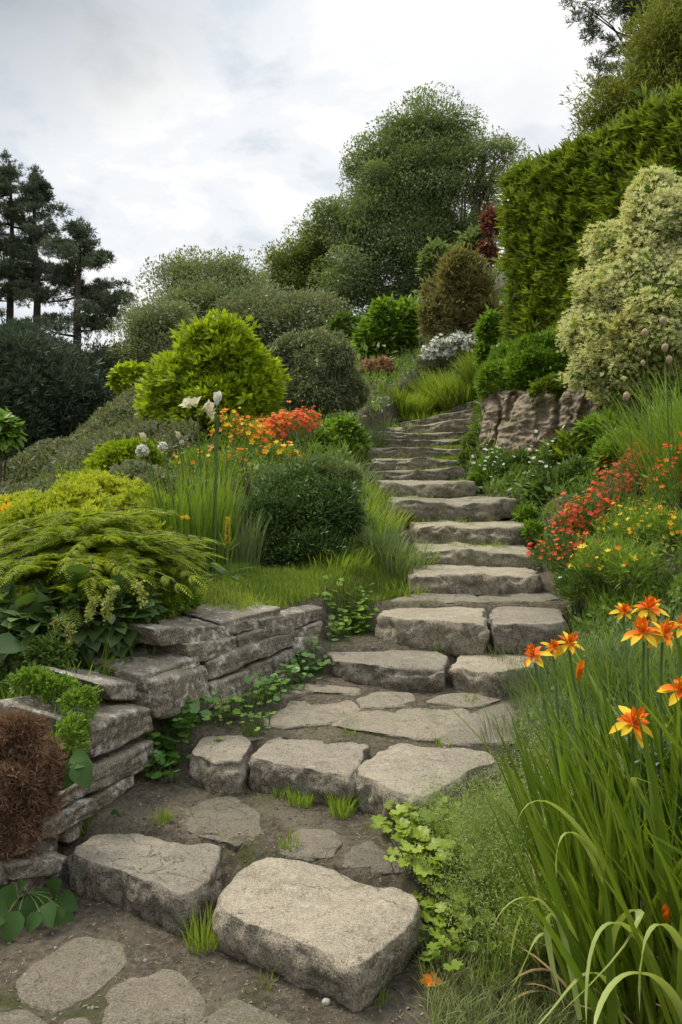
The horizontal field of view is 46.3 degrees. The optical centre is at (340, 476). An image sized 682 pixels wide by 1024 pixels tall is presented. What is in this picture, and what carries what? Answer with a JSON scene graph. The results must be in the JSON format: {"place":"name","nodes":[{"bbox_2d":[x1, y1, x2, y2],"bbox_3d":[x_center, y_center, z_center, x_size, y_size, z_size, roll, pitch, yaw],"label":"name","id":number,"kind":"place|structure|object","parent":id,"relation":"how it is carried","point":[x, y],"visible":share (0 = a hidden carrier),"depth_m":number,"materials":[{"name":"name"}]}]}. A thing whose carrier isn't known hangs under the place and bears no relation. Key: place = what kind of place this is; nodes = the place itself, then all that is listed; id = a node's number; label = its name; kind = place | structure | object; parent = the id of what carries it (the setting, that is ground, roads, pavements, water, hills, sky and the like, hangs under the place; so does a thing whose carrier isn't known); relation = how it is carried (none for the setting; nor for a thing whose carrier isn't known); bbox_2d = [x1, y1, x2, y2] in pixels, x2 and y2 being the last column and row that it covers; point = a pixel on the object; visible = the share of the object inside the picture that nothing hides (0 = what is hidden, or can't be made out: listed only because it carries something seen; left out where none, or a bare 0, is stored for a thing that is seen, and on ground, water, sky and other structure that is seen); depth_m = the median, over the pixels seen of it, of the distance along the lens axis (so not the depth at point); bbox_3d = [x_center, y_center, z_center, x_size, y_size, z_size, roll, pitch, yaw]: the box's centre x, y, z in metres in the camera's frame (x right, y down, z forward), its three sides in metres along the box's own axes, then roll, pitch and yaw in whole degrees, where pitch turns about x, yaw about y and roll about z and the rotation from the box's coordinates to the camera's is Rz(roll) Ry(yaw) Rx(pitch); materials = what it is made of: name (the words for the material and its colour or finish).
{"place":"outdoors","nodes":[
{"label":"outdoors","id":0,"kind":"place"},
{"bbox_2d":[0,0,639,351],"label":"sky","id":1,"kind":"structure","parent":0,"point":[165,126],"materials":[{"name":"white"}]},
{"bbox_2d":[0,273,681,1023],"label":"ground","id":2,"kind":"structure","parent":0,"point":[140,939],"depth_m":2.80,"materials":[{"name":"soil"}]},
{"bbox_2d":[0,407,28,489],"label":"leafy shrub","id":3,"kind":"object","parent":2,"relation":"on","point":[10,427],"visible":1,"depth_m":7.96,"materials":[{"name":"green plant"}]},
{"bbox_2d":[0,149,47,321],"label":"pine tree","id":4,"kind":"object","parent":2,"relation":"on","point":[9,174],"visible":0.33,"depth_m":40.91,"materials":[{"name":"green plant"}]},
{"bbox_2d":[0,878,78,942],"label":"leaf plant","id":5,"kind":"object","parent":2,"relation":"on","point":[31,913],"visible":0.97,"depth_m":2.49,"materials":[{"name":"plant"}]},
{"bbox_2d":[0,606,80,668],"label":"leafy plant","id":6,"kind":"object","parent":2,"relation":"on","point":[63,652],"visible":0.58,"depth_m":3.36,"materials":[{"name":"green plant"}]},
{"bbox_2d":[0,163,86,326],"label":"pine tree","id":7,"kind":"object","parent":2,"relation":"on","point":[36,188],"visible":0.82,"depth_m":39.59,"materials":[{"name":"green plant"}]},
{"bbox_2d":[3,663,103,753],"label":"leafy plant","id":8,"kind":"object","parent":2,"relation":"on","point":[48,684],"visible":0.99,"depth_m":3.06,"materials":[{"name":"green plant"}]},
{"bbox_2d":[0,478,112,546],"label":"golden mound","id":9,"kind":"object","parent":2,"relation":"on","point":[66,496],"visible":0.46,"depth_m":4.92,"materials":[{"name":"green plant"}]},
{"bbox_2d":[0,317,119,462],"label":"evergreen shrub","id":10,"kind":"object","parent":2,"relation":"on","point":[22,357],"visible":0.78,"depth_m":17.91,"materials":[{"name":"plant"}]},
{"bbox_2d":[11,329,130,441],"bbox_3d":[-6.526,-1.806,19.579,3.668,3.764,3.888,0,0,0],"label":"evergreen shrub","id":11,"kind":"object","parent":2,"relation":"on","point":[109,363],"visible":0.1,"depth_m":19.37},
{"bbox_2d":[16,936,127,1013],"bbox_3d":[-0.759,1.414,2.243,0.275,0.066,0.340,0,0,27],"label":"paving stone","id":12,"kind":"object","parent":2,"relation":"on","point":[65,976],"visible":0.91,"depth_m":2.22,"materials":[{"name":"stone"}]},
{"bbox_2d":[13,216,141,348],"bbox_3d":[-12.476,-8.450,38.395,6.230,8.005,5.843,0,0,-28],"label":"pine tree","id":13,"kind":"object","parent":2,"relation":"on","point":[100,302],"visible":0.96,"depth_m":37.84,"materials":[{"name":"green plant"}]},
{"bbox_2d":[0,564,168,684],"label":"broadleaf shrub","id":14,"kind":"object","parent":2,"relation":"on","point":[113,610],"visible":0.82,"depth_m":3.52,"materials":[{"name":"green plant"}]},
{"bbox_2d":[50,465,150,506],"bbox_3d":[-1.814,0.240,5.860,0.910,0.662,0.591,0,0,28],"label":"golden mound","id":15,"kind":"object","parent":2,"relation":"on","point":[110,484],"visible":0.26,"depth_m":5.72,"materials":[{"name":"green plant"}]},
{"bbox_2d":[0,377,202,498],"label":"heath","id":16,"kind":"object","parent":2,"relation":"on","point":[56,450],"visible":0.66,"depth_m":8.95,"materials":[{"name":"green plant"}]},
{"bbox_2d":[0,507,227,629],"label":"juniper","id":17,"kind":"object","parent":2,"relation":"on","point":[129,554],"visible":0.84,"depth_m":3.91,"materials":[{"name":"plant"}]},
{"bbox_2d":[81,436,167,474],"bbox_3d":[-1.964,-0.120,7.199,0.775,0.506,0.567,0,0,0],"label":"golden mound","id":18,"kind":"object","parent":2,"relation":"on","point":[108,455],"visible":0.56,"depth_m":7.07,"materials":[{"name":"green plant"}]},
{"bbox_2d":[107,457,179,494],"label":"shrub","id":19,"kind":"object","parent":2,"relation":"on","point":[132,467],"visible":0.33,"depth_m":6.43,"materials":[{"name":"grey plant"}]},
{"bbox_2d":[67,833,222,935],"bbox_3d":[-0.662,1.349,2.672,0.613,0.170,0.354,0,0,23],"label":"step stone","id":20,"kind":"object","parent":2,"relation":"on","point":[154,880],"visible":0.94,"depth_m":2.60,"materials":[{"name":"stone"}]},
{"bbox_2d":[97,287,205,369],"bbox_3d":[-4.663,-3.143,20.022,2.672,2.992,2.619,0,0,0],"label":"olive tree","id":21,"kind":"object","parent":2,"relation":"on","point":[147,336],"visible":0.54,"depth_m":19.54,"materials":[{"name":"green plant"}]},
{"bbox_2d":[102,969,206,1023],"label":"paving stone","id":22,"kind":"object","parent":2,"relation":"on","point":[173,997],"visible":0.94,"depth_m":2.10,"materials":[{"name":"stone"}]},
{"bbox_2d":[0,602,323,898],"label":"retaining wall","id":23,"kind":"structure","parent":2,"relation":"on","point":[205,651],"depth_m":3.52,"materials":[{"name":"stone"}]},
{"bbox_2d":[0,701,70,862],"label":"shrub","id":24,"kind":"object","parent":23,"relation":"attached to","point":[32,762],"visible":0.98,"depth_m":2.65,"materials":[{"name":"plant"}]},
{"bbox_2d":[145,581,205,619],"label":"leafy plant","id":25,"kind":"object","parent":23,"relation":"on","point":[173,604],"visible":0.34,"depth_m":4.04,"materials":[{"name":"green plant"}]},
{"bbox_2d":[142,696,220,786],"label":"creeping plant","id":26,"kind":"object","parent":2,"relation":"on","point":[158,755],"visible":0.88,"depth_m":3.50,"materials":[{"name":"green plant"}]},
{"bbox_2d":[128,458,256,587],"bbox_3d":[-0.939,0.291,5.013,0.832,0.888,0.689,0,0,0],"label":"rush clump","id":27,"kind":"object","parent":2,"relation":"on","point":[197,516],"visible":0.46,"depth_m":4.86,"materials":[{"name":"green plant"}]},
{"bbox_2d":[124,245,278,339],"bbox_3d":[-4.052,-4.625,23.648,4.781,4.701,4.488,0,0,0],"label":"olive tree","id":28,"kind":"object","parent":2,"relation":"on","point":[193,283],"visible":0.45,"depth_m":23.21,"materials":[{"name":"green plant"}]},
{"bbox_2d":[165,439,257,497],"bbox_3d":[-0.983,0.020,6.149,0.828,0.679,0.562,0,0,23],"label":"flower drift","id":29,"kind":"object","parent":2,"relation":"on","point":[192,457],"visible":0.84,"depth_m":6.07,"materials":[{"name":"green plant"}]},
{"bbox_2d":[132,308,291,438],"bbox_3d":[-1.447,-1.111,8.960,1.820,1.613,1.328,0,0,0],"label":"golden shrub","id":30,"kind":"object","parent":2,"relation":"on","point":[227,355],"visible":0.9,"depth_m":8.66,"materials":[{"name":"green plant"}]},
{"bbox_2d":[188,735,252,794],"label":"step stone","id":31,"kind":"object","parent":2,"relation":"on","point":[218,766],"visible":0.91,"depth_m":3.28,"materials":[{"name":"stone"}]},
{"bbox_2d":[178,795,263,851],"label":"paving stone","id":32,"kind":"object","parent":2,"relation":"on","point":[218,815],"visible":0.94,"depth_m":2.95,"materials":[{"name":"stone"}]},
{"bbox_2d":[201,500,272,569],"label":"rush clump","id":33,"kind":"object","parent":2,"relation":"on","point":[249,554],"visible":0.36,"depth_m":5.09,"materials":[{"name":"green plant"}]},
{"bbox_2d":[199,681,275,747],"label":"creeping plant","id":34,"kind":"object","parent":2,"relation":"on","point":[237,711],"visible":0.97,"depth_m":3.66,"materials":[{"name":"green plant"}]},
{"bbox_2d":[200,996,289,1023],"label":"paving stone","id":35,"kind":"object","parent":2,"relation":"on","point":[240,1012],"visible":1,"depth_m":2.05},
{"bbox_2d":[206,407,302,497],"bbox_3d":[-0.699,-0.099,6.372,0.808,0.916,0.428,0,0,21],"label":"flower drift","id":36,"kind":"object","parent":2,"relation":"on","point":[256,427],"visible":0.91,"depth_m":6.33,"materials":[{"name":"orange plant"}]},
{"bbox_2d":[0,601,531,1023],"bbox_3d":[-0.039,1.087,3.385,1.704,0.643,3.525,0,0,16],"label":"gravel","id":37,"kind":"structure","parent":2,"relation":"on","point":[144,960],"depth_m":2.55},
{"bbox_2d":[201,282,352,357],"bbox_3d":[-1.820,-3.811,21.630,4.524,3.035,3.374,0,0,0],"label":"broadleaf tree","id":38,"kind":"object","parent":2,"relation":"on","point":[299,311],"visible":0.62,"depth_m":21.28,"materials":[{"name":"green plant"}]},
{"bbox_2d":[239,400,322,464],"bbox_3d":[-0.511,-0.238,6.834,0.762,0.844,0.467,0,0,-28],"label":"flower drift","id":39,"kind":"object","parent":2,"relation":"on","point":[294,415],"visible":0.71,"depth_m":6.79,"materials":[{"name":"orange plant"}]},
{"bbox_2d":[243,635,338,709],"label":"creeping plant","id":40,"kind":"object","parent":2,"relation":"on","point":[295,668],"visible":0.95,"depth_m":4.10,"materials":[{"name":"green plant"}]},
{"bbox_2d":[176,544,414,633],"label":"lawn","id":41,"kind":"structure","parent":2,"relation":"on","point":[283,580],"depth_m":4.82,"materials":[{"name":"plant"}]},
{"bbox_2d":[234,461,369,569],"bbox_3d":[-0.290,0.319,5.518,0.997,0.874,0.890,0,0,0],"label":"box bush","id":42,"kind":"object","parent":2,"relation":"on","point":[293,495],"visible":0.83,"depth_m":5.39,"materials":[{"name":"green plant"}]},
{"bbox_2d":[258,213,350,305],"bbox_3d":[-1.098,-7.661,30.837,4.583,5.227,3.468,0,0,21],"label":"broadleaf tree","id":43,"kind":"object","parent":2,"relation":"on","point":[293,268],"visible":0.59,"depth_m":30.37,"materials":[{"name":"green plant"}]},
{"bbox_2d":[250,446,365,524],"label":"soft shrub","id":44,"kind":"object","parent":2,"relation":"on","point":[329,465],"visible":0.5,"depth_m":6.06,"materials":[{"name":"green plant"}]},
{"bbox_2d":[248,738,368,805],"bbox_3d":[-0.079,1.233,3.377,0.548,0.179,0.514,0,0,28],"label":"step stone","id":45,"kind":"object","parent":2,"relation":"on","point":[314,767],"visible":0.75,"depth_m":3.21,"materials":[{"name":"stone"}]},
{"bbox_2d":[279,828,341,862],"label":"paving stone","id":46,"kind":"object","parent":2,"relation":"on","point":[317,844],"visible":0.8,"depth_m":2.74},
{"bbox_2d":[263,699,360,730],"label":"paving stone","id":47,"kind":"object","parent":2,"relation":"on","point":[297,715],"visible":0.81,"depth_m":3.72,"materials":[{"name":"stone"}]},
{"bbox_2d":[212,857,421,1012],"bbox_3d":[-0.084,1.348,2.387,0.640,0.170,0.429,0,0,34],"label":"step stone","id":48,"kind":"object","parent":2,"relation":"on","point":[349,944],"visible":0.98,"depth_m":2.27,"materials":[{"name":"stone"}]},
{"bbox_2d":[261,320,374,420],"bbox_3d":[-0.395,-1.379,10.892,1.380,1.559,1.531,0,0,-43],"label":"grey shrub","id":49,"kind":"object","parent":2,"relation":"on","point":[332,375],"visible":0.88,"depth_m":10.64,"materials":[{"name":"green plant"}]},
{"bbox_2d":[305,412,374,455],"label":"leafy plant","id":50,"kind":"object","parent":2,"relation":"on","point":[342,425],"visible":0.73,"depth_m":8.85,"materials":[{"name":"green plant"}]},
{"bbox_2d":[0,292,681,807],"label":"undergrowth","id":51,"kind":"object","parent":2,"relation":"on","point":[576,488],"visible":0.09,"depth_m":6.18,"materials":[{"name":"green plant"}]},
{"bbox_2d":[313,575,380,641],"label":"creeping plant","id":52,"kind":"object","parent":2,"relation":"on","point":[340,626],"visible":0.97,"depth_m":4.76,"materials":[{"name":"green plant"}]},
{"bbox_2d":[341,841,409,876],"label":"paving stone","id":53,"kind":"object","parent":2,"relation":"on","point":[366,854],"visible":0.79,"depth_m":2.65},
{"bbox_2d":[350,291,421,360],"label":"leafy shrub","id":54,"kind":"object","parent":2,"relation":"on","point":[387,317],"visible":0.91,"depth_m":18.59,"materials":[{"name":"green plant"}]},
{"bbox_2d":[325,650,450,691],"bbox_3d":[0.240,1.042,4.327,0.566,0.170,0.805,0,0,-30],"label":"step stone","id":55,"kind":"object","parent":2,"relation":"on","point":[417,670],"visible":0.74,"depth_m":4.13,"materials":[{"name":"stone"}]},
{"bbox_2d":[348,520,438,580],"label":"grass clump","id":56,"kind":"object","parent":2,"relation":"on","point":[387,562],"visible":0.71,"depth_m":5.43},
{"bbox_2d":[301,81,495,314],"bbox_3d":[2.139,-10.094,29.307,7.363,9.238,4.996,0,0,0],"label":"broadleaf tree","id":57,"kind":"object","parent":2,"relation":"on","point":[407,190],"visible":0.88,"depth_m":28.63,"materials":[{"name":"green plant"}]},
{"bbox_2d":[331,708,468,742],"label":"paving stone","id":58,"kind":"object","parent":2,"relation":"on","point":[424,725],"visible":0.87,"depth_m":3.62,"materials":[{"name":"stone"}]},
{"bbox_2d":[371,467,466,481],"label":"step stone","id":59,"kind":"object","parent":2,"relation":"on","point":[447,474],"visible":0.73,"depth_m":8.57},
{"bbox_2d":[370,795,474,856],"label":"lobed plant","id":60,"kind":"object","parent":2,"relation":"on","point":[410,833],"visible":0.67,"depth_m":2.74,"materials":[{"name":"green plant"}]},
{"bbox_2d":[375,480,475,498],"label":"step stone","id":61,"kind":"object","parent":2,"relation":"on","point":[448,489],"visible":0.78,"depth_m":7.67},
{"bbox_2d":[354,743,500,828],"bbox_3d":[0.314,1.239,3.208,0.482,0.190,0.634,0,0,44],"label":"step stone","id":62,"kind":"object","parent":2,"relation":"on","point":[388,773],"visible":0.74,"depth_m":3.10,"materials":[{"name":"stone"}]},
{"bbox_2d":[375,607,489,656],"bbox_3d":[0.574,0.892,4.723,0.678,0.203,0.690,0,0,17],"label":"step stone","id":63,"kind":"object","parent":2,"relation":"on","point":[455,631],"visible":0.92,"depth_m":4.42,"materials":[{"name":"stone"}]},
{"bbox_2d":[383,835,492,929],"bbox_3d":[0.322,1.283,2.522,0.357,0.228,0.262,0,0,34],"label":"lobed plant","id":64,"kind":"object","parent":2,"relation":"on","point":[404,858],"visible":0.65,"depth_m":2.52,"materials":[{"name":"green plant"}]},
{"bbox_2d":[404,364,477,413],"bbox_3d":[2.228,-1.647,14.959,2.416,1.071,2.434,0,0,0],"label":"grass mound","id":65,"kind":"object","parent":2,"relation":"on","point":[451,391],"depth_m":14.30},
{"bbox_2d":[412,329,484,370],"bbox_3d":[2.301,-2.568,16.169,1.779,1.033,1.002,0,0,7],"label":"white flower drift","id":66,"kind":"object","parent":2,"relation":"on","point":[443,349],"visible":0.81,"depth_m":15.93,"materials":[{"name":"grey plant"}]},
{"bbox_2d":[397,764,517,854],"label":"airy grass","id":67,"kind":"structure","parent":2,"relation":"on","point":[445,825],"depth_m":2.75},
{"bbox_2d":[411,883,504,985],"bbox_3d":[0.308,1.335,2.335,0.299,0.135,0.429,0,0,20],"label":"lobed plant","id":68,"kind":"object","parent":2,"relation":"on","point":[438,928],"visible":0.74,"depth_m":2.34,"materials":[{"name":"green plant"}]},
{"bbox_2d":[415,222,502,294],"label":"leafy shrub","id":69,"kind":"object","parent":2,"relation":"on","point":[426,257],"visible":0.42,"depth_m":22.58,"materials":[{"name":"green plant"}]},
{"bbox_2d":[413,234,505,338],"bbox_3d":[2.588,-3.927,16.882,2.227,2.346,1.888,0,0,0],"label":"brown shrub","id":70,"kind":"object","parent":2,"relation":"on","point":[462,270],"visible":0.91,"depth_m":16.55,"materials":[{"name":"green plant"}]},
{"bbox_2d":[407,520,533,547],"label":"step stone","id":71,"kind":"object","parent":2,"relation":"on","point":[477,533],"visible":0.85,"depth_m":6.20,"materials":[{"name":"stone"}]},
{"bbox_2d":[386,496,516,522],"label":"step stone","id":72,"kind":"object","parent":71,"relation":"on","point":[480,508],"visible":0.84,"depth_m":6.77,"materials":[{"name":"stone"}]},
{"bbox_2d":[406,564,542,595],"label":"step stone","id":73,"kind":"object","parent":2,"relation":"on","point":[470,579],"visible":0.82,"depth_m":5.16,"materials":[{"name":"stone"}]},
{"bbox_2d":[415,541,541,571],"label":"step stone","id":74,"kind":"object","parent":2,"relation":"on","point":[515,555],"visible":0.66,"depth_m":5.62,"materials":[{"name":"stone"}]},
{"bbox_2d":[439,703,527,749],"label":"paving stone","id":75,"kind":"object","parent":2,"relation":"on","point":[458,736],"visible":0.65,"depth_m":3.52,"materials":[{"name":"stone"}]},
{"bbox_2d":[470,304,503,368],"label":"leafy shrub","id":76,"kind":"object","parent":2,"relation":"on","point":[487,324],"visible":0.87,"depth_m":12.86,"materials":[{"name":"green plant"}]},
{"bbox_2d":[443,125,532,252],"bbox_3d":[5.296,-9.299,29.057,3.387,6.746,2.540,0,0,0],"label":"broadleaf tree","id":77,"kind":"object","parent":2,"relation":"on","point":[483,185],"visible":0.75,"depth_m":28.73,"materials":[{"name":"green plant"}]},
{"bbox_2d":[448,652,539,696],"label":"step stone","id":78,"kind":"object","parent":2,"relation":"on","point":[477,674],"visible":0.57,"depth_m":4.04,"materials":[{"name":"stone"}]},
{"bbox_2d":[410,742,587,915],"bbox_3d":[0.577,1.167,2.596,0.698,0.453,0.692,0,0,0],"label":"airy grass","id":79,"kind":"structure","parent":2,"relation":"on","point":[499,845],"depth_m":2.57,"materials":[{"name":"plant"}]},
{"bbox_2d":[472,331,533,400],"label":"trailing shrub","id":80,"kind":"object","parent":2,"relation":"on","point":[484,373],"visible":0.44,"depth_m":9.21,"materials":[{"name":"green plant"}]},
{"bbox_2d":[395,748,631,979],"bbox_3d":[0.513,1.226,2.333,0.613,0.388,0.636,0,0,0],"label":"airy grass","id":81,"kind":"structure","parent":2,"relation":"on","point":[533,934],"depth_m":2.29,"materials":[{"name":"plant"}]},
{"bbox_2d":[405,914,642,1023],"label":"dry grass","id":82,"kind":"structure","parent":2,"relation":"on","point":[488,997],"depth_m":2.13,"materials":[{"name":"plant"}]},
{"bbox_2d":[479,389,572,463],"bbox_3d":[2.211,-0.454,9.048,1.175,1.226,1.658,0,0,-42],"label":"boulder","id":83,"kind":"object","parent":2,"relation":"on","point":[519,417],"visible":0.34,"depth_m":8.64,"materials":[{"name":"stone"}]},
{"bbox_2d":[487,606,569,654],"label":"step stone","id":84,"kind":"object","parent":2,"relation":"on","point":[512,627],"visible":0.85,"depth_m":4.33,"materials":[{"name":"stone"}]},
{"bbox_2d":[494,321,571,394],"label":"trailing shrub","id":85,"kind":"object","parent":2,"relation":"on","point":[542,346],"visible":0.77,"depth_m":8.89,"materials":[{"name":"green plant"}]},
{"bbox_2d":[455,687,621,792],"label":"fine grass","id":86,"kind":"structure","parent":2,"relation":"on","point":[511,725],"depth_m":3.46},
{"bbox_2d":[513,451,606,507],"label":"leafy plant","id":87,"kind":"object","parent":2,"relation":"on","point":[531,486],"visible":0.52,"depth_m":6.91,"materials":[{"name":"green plant"}]},
{"bbox_2d":[443,595,681,1023],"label":"lily clump","id":88,"kind":"object","parent":2,"relation":"on","point":[594,950],"visible":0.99,"depth_m":2.02,"materials":[{"name":"green plant"}]},
{"bbox_2d":[489,630,636,715],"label":"fine grass","id":89,"kind":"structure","parent":2,"relation":"on","point":[545,673],"depth_m":3.82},
{"bbox_2d":[526,523,600,577],"bbox_3d":[1.430,0.512,5.125,0.543,0.445,0.597,0,0,0],"label":"flower patch","id":90,"kind":"object","parent":2,"relation":"on","point":[567,548],"visible":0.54,"depth_m":5.15,"materials":[{"name":"red plant"}]},
{"bbox_2d":[527,408,613,470],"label":"leafy plant","id":91,"kind":"object","parent":2,"relation":"on","point":[568,443],"visible":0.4,"depth_m":7.26,"materials":[{"name":"green plant"}]},
{"bbox_2d":[549,564,610,629],"bbox_3d":[1.397,0.665,4.686,0.297,0.473,0.447,0,0,-14],"label":"flower patch","id":92,"kind":"object","parent":2,"relation":"on","point":[569,586],"visible":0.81,"depth_m":4.60,"materials":[{"name":"green plant"}]},
{"bbox_2d":[544,488,627,539],"bbox_3d":[1.723,0.286,5.611,0.595,0.421,0.510,0,0,0],"label":"flower patch","id":93,"kind":"object","parent":2,"relation":"on","point":[579,507],"visible":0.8,"depth_m":5.52,"materials":[{"name":"red plant"}]},
{"bbox_2d":[492,78,681,349],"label":"hedge","id":94,"kind":"object","parent":2,"relation":"on","point":[556,196],"visible":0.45,"depth_m":10.07,"materials":[{"name":"green plant"}]},
{"bbox_2d":[568,404,647,480],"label":"leafy plant","id":95,"kind":"object","parent":2,"relation":"on","point":[597,450],"visible":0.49,"depth_m":7.04,"materials":[{"name":"green plant"}]},
{"bbox_2d":[540,603,681,723],"bbox_3d":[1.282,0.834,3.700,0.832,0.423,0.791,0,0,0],"label":"fine grass","id":96,"kind":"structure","parent":2,"relation":"on","point":[592,651],"depth_m":3.67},
{"bbox_2d":[558,527,668,602],"bbox_3d":[1.562,0.491,4.496,0.474,0.438,0.575,0,0,-31],"label":"flower patch","id":97,"kind":"object","parent":2,"relation":"on","point":[610,551],"visible":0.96,"depth_m":4.42,"materials":[{"name":"green plant"}]},
{"bbox_2d":[559,0,669,128],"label":"conifer tree","id":98,"kind":"object","parent":2,"relation":"on","point":[619,8],"visible":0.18,"depth_m":15.70,"materials":[{"name":"plant"}]},
{"bbox_2d":[555,164,681,436],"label":"cream shrub","id":99,"kind":"object","parent":2,"relation":"on","point":[629,292],"visible":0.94,"depth_m":7.24,"materials":[{"name":"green plant"}]},
{"bbox_2d":[558,0,681,140],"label":"broadleaf tree","id":100,"kind":"object","parent":2,"relation":"on","point":[655,60],"visible":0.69,"depth_m":12.75,"materials":[{"name":"green plant"}]},
{"bbox_2d":[573,354,681,499],"bbox_3d":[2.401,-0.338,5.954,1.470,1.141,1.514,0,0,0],"label":"tall grass","id":101,"kind":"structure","parent":2,"relation":"on","point":[645,463],"depth_m":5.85,"materials":[{"name":"plant"}]},
{"bbox_2d":[585,436,671,499],"bbox_3d":[2.222,-0.015,6.050,0.730,0.623,0.633,0,0,0],"label":"flower patch","id":102,"kind":"object","parent":2,"relation":"on","point":[618,469],"visible":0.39,"depth_m":5.97,"materials":[{"name":"red plant"}]},
{"bbox_2d":[577,559,681,625],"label":"fine grass","id":103,"kind":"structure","parent":2,"relation":"on","point":[630,598],"depth_m":4.33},
{"bbox_2d":[590,497,681,550],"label":"flower patch","id":104,"kind":"object","parent":2,"relation":"on","point":[649,518],"visible":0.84,"depth_m":4.76,"materials":[{"name":"green plant"}]},
{"bbox_2d":[636,432,681,508],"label":"flower patch","id":105,"kind":"object","parent":2,"relation":"on","point":[659,470],"visible":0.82,"depth_m":5.17,"materials":[{"name":"green plant"}]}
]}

